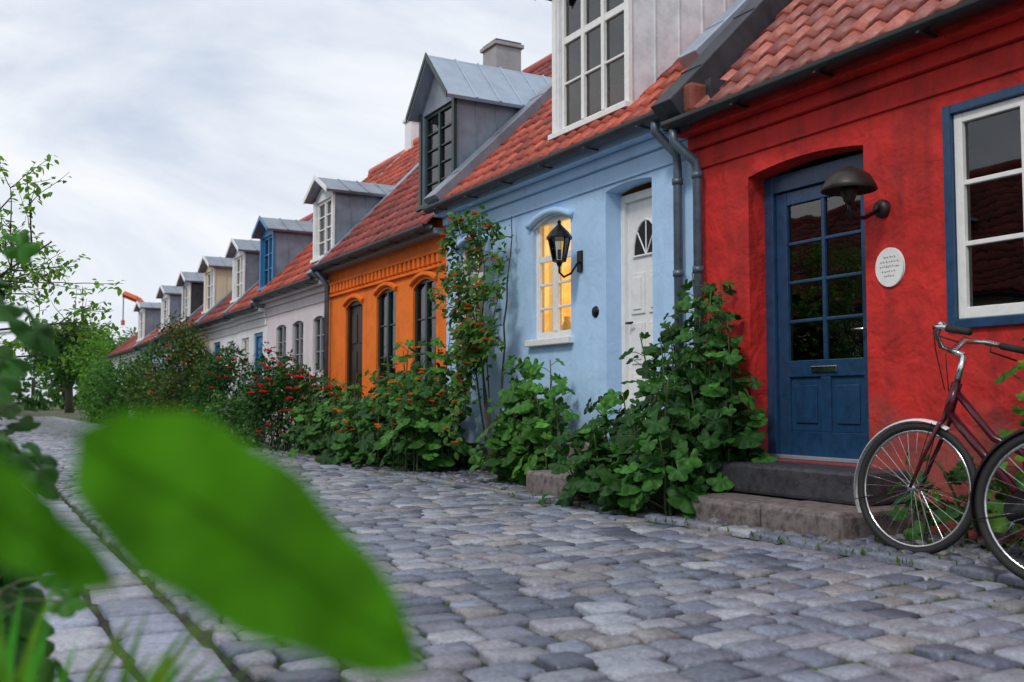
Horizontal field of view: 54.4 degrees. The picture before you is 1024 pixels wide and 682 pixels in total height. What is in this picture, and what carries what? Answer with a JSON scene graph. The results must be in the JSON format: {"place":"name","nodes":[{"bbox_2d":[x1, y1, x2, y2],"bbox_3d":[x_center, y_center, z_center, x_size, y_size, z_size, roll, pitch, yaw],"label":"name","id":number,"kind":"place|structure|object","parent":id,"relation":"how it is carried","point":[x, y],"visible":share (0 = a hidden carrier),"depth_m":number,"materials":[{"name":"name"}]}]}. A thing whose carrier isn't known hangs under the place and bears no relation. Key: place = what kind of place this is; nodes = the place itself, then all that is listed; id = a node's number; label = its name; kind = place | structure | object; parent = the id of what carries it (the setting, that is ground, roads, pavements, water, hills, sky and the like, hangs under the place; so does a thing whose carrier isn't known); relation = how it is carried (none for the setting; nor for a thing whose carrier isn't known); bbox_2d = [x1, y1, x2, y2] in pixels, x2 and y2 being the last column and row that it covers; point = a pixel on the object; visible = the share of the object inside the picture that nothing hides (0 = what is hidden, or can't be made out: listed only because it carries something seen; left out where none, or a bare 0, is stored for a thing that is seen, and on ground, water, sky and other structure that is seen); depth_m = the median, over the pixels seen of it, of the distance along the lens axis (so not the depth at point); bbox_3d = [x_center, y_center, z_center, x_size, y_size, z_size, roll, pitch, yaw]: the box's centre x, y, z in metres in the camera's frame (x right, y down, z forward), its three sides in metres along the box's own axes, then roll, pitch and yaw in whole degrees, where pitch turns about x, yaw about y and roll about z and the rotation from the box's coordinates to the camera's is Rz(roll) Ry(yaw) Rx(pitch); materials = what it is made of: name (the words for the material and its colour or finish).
{"place":"outdoors","nodes":[
{"label":"outdoors","id":0,"kind":"place"},
{"bbox_2d":[15,402,104,418],"bbox_3d":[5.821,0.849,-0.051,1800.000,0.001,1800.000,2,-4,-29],"label":"ground","id":1,"kind":"structure","parent":0,"point":[57,411],"depth_m":66.08,"materials":[{"name":"grey stone"}]},
{"bbox_2d":[13,356,87,410],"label":"distant trees","id":2,"kind":"object","parent":1,"relation":"on","point":[41,401],"visible":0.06,"depth_m":85.73,"materials":[{"name":"green plant"}]},
{"bbox_2d":[20,316,113,412],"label":"broadleaf tree","id":3,"kind":"object","parent":1,"relation":"on","point":[68,380],"visible":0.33,"depth_m":63.82,"materials":[{"name":"green plant"}]},
{"bbox_2d":[58,326,137,382],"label":"broadleaf tree","id":4,"kind":"object","parent":1,"relation":"on","point":[101,348],"visible":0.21,"depth_m":43.74,"materials":[{"name":"green plant"}]},
{"bbox_2d":[121,291,143,324],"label":"mobile crane","id":5,"kind":"object","parent":1,"relation":"on","point":[130,296],"visible":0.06,"depth_m":120.26,"materials":[{"name":"metal"}]},
{"bbox_2d":[105,301,160,407],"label":"white townhouse","id":6,"kind":"structure","parent":1,"relation":"on","point":[149,316],"depth_m":33.92,"materials":[{"name":"paint"}]},
{"bbox_2d":[128,311,143,374],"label":"window frames","id":7,"kind":"structure","parent":6,"relation":"in","point":[141,314],"depth_m":34.41,"materials":[{"name":"white paint"}]},
{"bbox_2d":[133,284,181,373],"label":"blue grey townhouse","id":8,"kind":"structure","parent":1,"relation":"on","point":[170,297],"depth_m":29.86,"materials":[{"name":"paint"}]},
{"bbox_2d":[157,298,167,373],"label":"window frames","id":9,"kind":"structure","parent":8,"relation":"in","point":[165,312],"depth_m":30.38,"materials":[{"name":"white paint"}]},
{"bbox_2d":[154,270,203,401],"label":"grey townhouse","id":10,"kind":"structure","parent":1,"relation":"on","point":[191,284],"depth_m":26.91,"materials":[{"name":"paint"}]},
{"bbox_2d":[175,285,188,370],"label":"window frames","id":11,"kind":"structure","parent":10,"relation":"in","point":[186,302],"depth_m":27.51,"materials":[{"name":"white paint"}]},
{"bbox_2d":[174,213,312,400],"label":"cream townhouse","id":12,"kind":"structure","parent":1,"relation":"on","point":[217,271],"depth_m":24.35,"materials":[{"name":"paint"}]},
{"bbox_2d":[190,271,212,363],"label":"window frames","id":13,"kind":"structure","parent":12,"relation":"in","point":[209,278],"depth_m":24.83,"materials":[{"name":"white paint"}]},
{"bbox_2d":[195,219,312,401],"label":"white townhouse","id":14,"kind":"structure","parent":1,"relation":"on","point":[222,330],"depth_m":22.00,"materials":[{"name":"paint"}]},
{"bbox_2d":[215,342,219,363],"bbox_3d":[-6.764,0.979,23.020,0.090,1.900,0.700,2,-4,-29],"label":"door","id":15,"kind":"structure","parent":14,"relation":"in","point":[217,345],"depth_m":23.21,"materials":[{"name":"blue paint"}]},
{"bbox_2d":[229,255,242,384],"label":"window frames","id":16,"kind":"structure","parent":14,"relation":"in","point":[238,286],"depth_m":22.11,"materials":[{"name":"white paint"}]},
{"bbox_2d":[223,149,404,439],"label":"white townhouse","id":17,"kind":"structure","parent":1,"relation":"on","point":[284,243],"depth_m":19.98,"materials":[{"name":"paint"}]},
{"bbox_2d":[243,338,248,383],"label":"window frames","id":18,"kind":"structure","parent":17,"relation":"in","point":[246,341],"depth_m":20.74,"materials":[{"name":"white paint"}]},
{"bbox_2d":[255,332,262,423],"bbox_3d":[-4.981,0.785,19.783,0.090,1.900,0.700,2,-4,-29],"label":"door","id":19,"kind":"structure","parent":17,"relation":"in","point":[259,336],"depth_m":19.98,"materials":[{"name":"blue paint"}]},
{"bbox_2d":[263,235,271,286],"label":"window frames","id":20,"kind":"structure","parent":17,"relation":"in","point":[269,239],"depth_m":20.09,"materials":[{"name":"blue paint"}]},
{"bbox_2d":[251,118,418,445],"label":"white townhouse","id":21,"kind":"structure","parent":1,"relation":"on","point":[290,296],"depth_m":17.16,"materials":[{"name":"paint"}]},
{"bbox_2d":[278,316,323,372],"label":"window frames","id":22,"kind":"structure","parent":21,"relation":"in","point":[319,324],"depth_m":17.44,"materials":[{"name":"grey paint"}]},
{"bbox_2d":[318,198,330,256],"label":"window frames","id":23,"kind":"structure","parent":21,"relation":"in","point":[326,203],"depth_m":16.93,"materials":[{"name":"white paint"}]},
{"bbox_2d":[310,38,551,453],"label":"orange townhouse","id":24,"kind":"structure","parent":1,"relation":"on","point":[381,262],"depth_m":13.33,"materials":[{"name":"paint"}]},
{"bbox_2d":[347,301,362,400],"bbox_3d":[-2.306,0.394,14.935,0.090,2.000,0.740,2,-4,-29],"label":"door","id":25,"kind":"structure","parent":24,"relation":"in","point":[355,311],"depth_m":15.05,"materials":[{"name":"brown paint"}]},
{"bbox_2d":[378,102,451,390],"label":"window frames","id":26,"kind":"structure","parent":24,"relation":"in","point":[439,113],"depth_m":12.97,"materials":[{"name":"green paint"}]},
{"bbox_2d":[423,0,750,500],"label":"light blue townhouse","id":27,"kind":"structure","parent":1,"relation":"on","point":[588,156],"depth_m":9.43,"materials":[{"name":"paint"}]},
{"bbox_2d":[462,0,623,343],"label":"window frames","id":28,"kind":"structure","parent":27,"relation":"in","point":[602,21],"depth_m":9.92,"materials":[{"name":"white paint"}]},
{"bbox_2d":[546,220,582,277],"bbox_3d":[0.499,-0.865,9.376,0.366,0.551,0.241,2,-4,-29],"label":"wall lantern","id":29,"kind":"object","parent":27,"relation":"attached to","point":[559,232],"depth_m":9.34,"materials":[{"name":"black metal"}]},
{"bbox_2d":[592,306,598,317],"bbox_3d":[0.768,-0.270,9.203,0.015,0.109,0.109,2,-4,-29],"label":"name plate","id":30,"kind":"object","parent":27,"relation":"attached to","point":[595,311],"visible":1,"depth_m":9.19,"materials":[{"name":"black metal"}]},
{"bbox_2d":[621,187,652,419],"bbox_3d":[1.210,-0.236,8.850,0.090,2.230,0.700,2,-4,-29],"label":"door","id":31,"kind":"structure","parent":27,"relation":"in","point":[636,208],"depth_m":9.00,"materials":[{"name":"white paint"}]},
{"bbox_2d":[651,0,1023,543],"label":"red townhouse","id":32,"kind":"structure","parent":1,"relation":"on","point":[776,113],"depth_m":6.51,"materials":[{"name":"paint"}]},
{"bbox_2d":[764,153,868,458],"bbox_3d":[2.210,-0.206,7.015,0.100,2.090,1.090,2,-4,-29],"label":"door","id":33,"kind":"structure","parent":32,"relation":"in","point":[826,414],"depth_m":7.15,"materials":[{"name":"blue paint"}]},
{"bbox_2d":[820,166,890,219],"bbox_3d":[2.159,-0.925,6.270,0.446,0.333,0.342,2,-4,-29],"label":"wall lamp","id":34,"kind":"object","parent":32,"relation":"attached to","point":[848,184],"visible":1,"depth_m":6.21,"materials":[{"name":"brown metal"}]},
{"bbox_2d":[875,247,904,286],"bbox_3d":[2.381,-0.466,6.273,0.018,0.248,0.218,2,-4,-29],"label":"wall plaque","id":35,"kind":"object","parent":32,"relation":"attached to","point":[890,267],"depth_m":6.26,"materials":[{"name":"white paint"}]},
{"bbox_2d":[954,95,1023,318],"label":"window frames","id":36,"kind":"structure","parent":32,"relation":"in","point":[963,182],"depth_m":5.82,"materials":[{"name":"white paint"}]},
{"bbox_2d":[0,0,551,401],"label":"sky","id":37,"kind":"structure","parent":0,"point":[175,125],"materials":[{"name":"white"}]},
{"bbox_2d":[0,416,1023,681],"bbox_3d":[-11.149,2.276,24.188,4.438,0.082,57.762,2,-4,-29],"label":"cobblestone street","id":38,"kind":"structure","parent":0,"point":[614,603],"depth_m":3.89,"materials":[{"name":"stone"}]},
{"bbox_2d":[0,231,59,681],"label":"hollyhock plant","id":39,"kind":"object","parent":38,"relation":"on","point":[44,477],"visible":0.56,"depth_m":2.33,"materials":[{"name":"green plant"}]},
{"bbox_2d":[0,576,88,681],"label":"hollyhock plant","id":40,"kind":"object","parent":38,"relation":"on","point":[70,603],"visible":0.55,"depth_m":1.69,"materials":[{"name":"green plant"}]},
{"bbox_2d":[0,154,125,382],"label":"young tree","id":41,"kind":"object","parent":38,"relation":"on","point":[35,276],"visible":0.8,"depth_m":8.56,"materials":[{"name":"green plant"}]},
{"bbox_2d":[72,353,115,422],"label":"climbing shrub","id":42,"kind":"object","parent":38,"relation":"on","point":[92,410],"visible":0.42,"depth_m":35.57,"materials":[{"name":"green plant"}]},
{"bbox_2d":[86,351,146,419],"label":"climbing shrub","id":43,"kind":"object","parent":38,"relation":"on","point":[115,402],"visible":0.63,"depth_m":31.42,"materials":[{"name":"green plant"}]},
{"bbox_2d":[118,341,178,409],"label":"climbing shrub","id":44,"kind":"object","parent":38,"relation":"on","point":[135,385],"visible":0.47,"depth_m":26.38,"materials":[{"name":"green plant"}]},
{"bbox_2d":[0,584,299,681],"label":"ornamental grass","id":45,"kind":"object","parent":38,"relation":"on","point":[28,668],"depth_m":1.23,"materials":[{"name":"green plant"}]},
{"bbox_2d":[141,310,211,410],"bbox_3d":[-7.975,0.753,23.618,1.473,3.018,4.287,2,-4,-29],"label":"climbing shrub","id":46,"kind":"object","parent":38,"relation":"on","point":[183,355],"visible":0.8,"depth_m":23.08,"materials":[{"name":"green plant"}]},
{"bbox_2d":[0,408,427,676],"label":"broad leaved plant","id":47,"kind":"object","parent":38,"relation":"on","point":[219,522],"visible":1,"depth_m":0.49,"materials":[{"name":"green plant"}]},
{"bbox_2d":[178,341,250,422],"bbox_3d":[-6.037,1.020,20.281,1.094,2.073,3.166,2,-4,-29],"label":"rose bush","id":48,"kind":"object","parent":38,"relation":"on","point":[216,375],"visible":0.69,"depth_m":19.89,"materials":[{"name":"green plant"}]},
{"bbox_2d":[202,389,267,446],"bbox_3d":[-5.064,1.376,17.753,0.938,1.086,3.844,2,-4,-29],"label":"flower border","id":49,"kind":"object","parent":38,"relation":"on","point":[220,411],"visible":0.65,"depth_m":16.86,"materials":[{"name":"green plant"}]},
{"bbox_2d":[229,341,339,450],"bbox_3d":[-3.600,0.888,15.579,1.400,1.765,3.183,2,-4,-29],"label":"rose bush","id":50,"kind":"object","parent":38,"relation":"on","point":[270,402],"visible":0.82,"depth_m":15.34,"materials":[{"name":"green plant"}]},
{"bbox_2d":[279,373,373,456],"bbox_3d":[-2.570,1.110,14.158,1.140,1.346,2.036,2,-4,-29],"label":"hollyhock plant","id":51,"kind":"object","parent":38,"relation":"on","point":[310,437],"visible":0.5,"depth_m":14.12,"materials":[{"name":"green plant"}]},
{"bbox_2d":[344,416,423,468],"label":"shrub","id":52,"kind":"object","parent":38,"relation":"on","point":[381,454],"visible":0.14,"depth_m":11.89,"materials":[{"name":"green plant"}]},
{"bbox_2d":[315,337,472,471],"bbox_3d":[-1.450,0.799,11.989,1.251,1.624,2.919,2,-4,-29],"label":"hollyhock plant","id":53,"kind":"object","parent":38,"relation":"on","point":[400,406],"visible":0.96,"depth_m":11.29,"materials":[{"name":"green plant"}]},
{"bbox_2d":[468,355,578,484],"bbox_3d":[0.238,0.798,9.315,0.925,1.374,1.536,2,-4,-29],"label":"hollyhock plant","id":54,"kind":"object","parent":38,"relation":"on","point":[521,441],"visible":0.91,"depth_m":9.31,"materials":[{"name":"green plant"}]},
{"bbox_2d":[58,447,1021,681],"bbox_3d":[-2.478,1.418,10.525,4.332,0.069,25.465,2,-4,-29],"label":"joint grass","id":55,"kind":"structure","parent":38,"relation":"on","point":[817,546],"depth_m":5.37,"materials":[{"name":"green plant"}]},
{"bbox_2d":[537,272,777,518],"bbox_3d":[1.025,0.413,7.452,1.319,1.873,1.689,2,-4,-29],"label":"hollyhock plant","id":56,"kind":"object","parent":38,"relation":"on","point":[681,444],"visible":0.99,"depth_m":7.09,"materials":[{"name":"green plant"}]},
{"bbox_2d":[874,452,1023,550],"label":"hollyhock plant","id":57,"kind":"object","parent":38,"relation":"on","point":[957,516],"visible":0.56,"depth_m":5.43,"materials":[{"name":"green plant"}]},
{"bbox_2d":[988,337,1023,550],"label":"hollyhock plant","id":58,"kind":"object","parent":38,"relation":"on","point":[1018,476],"visible":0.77,"depth_m":4.97,"materials":[{"name":"green plant"}]},
{"bbox_2d":[252,441,1023,586],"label":"cobbled pavement","id":59,"kind":"structure","parent":0,"point":[987,565],"depth_m":5.70,"materials":[{"name":"stone"}]},
{"bbox_2d":[425,204,513,473],"bbox_3d":[-0.583,-0.001,10.656,0.816,2.908,1.653,2,-4,-29],"label":"climbing rose","id":60,"kind":"object","parent":59,"relation":"on","point":[469,334],"visible":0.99,"depth_m":10.68,"materials":[{"name":"green plant"}]},
{"bbox_2d":[854,322,1023,553],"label":"bicycle","id":61,"kind":"object","parent":59,"relation":"on","point":[887,434],"visible":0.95,"depth_m":5.13,"materials":[{"name":"metal"}]},
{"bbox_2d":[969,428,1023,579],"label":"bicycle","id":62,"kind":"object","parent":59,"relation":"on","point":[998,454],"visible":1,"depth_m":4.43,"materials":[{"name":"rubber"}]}
]}

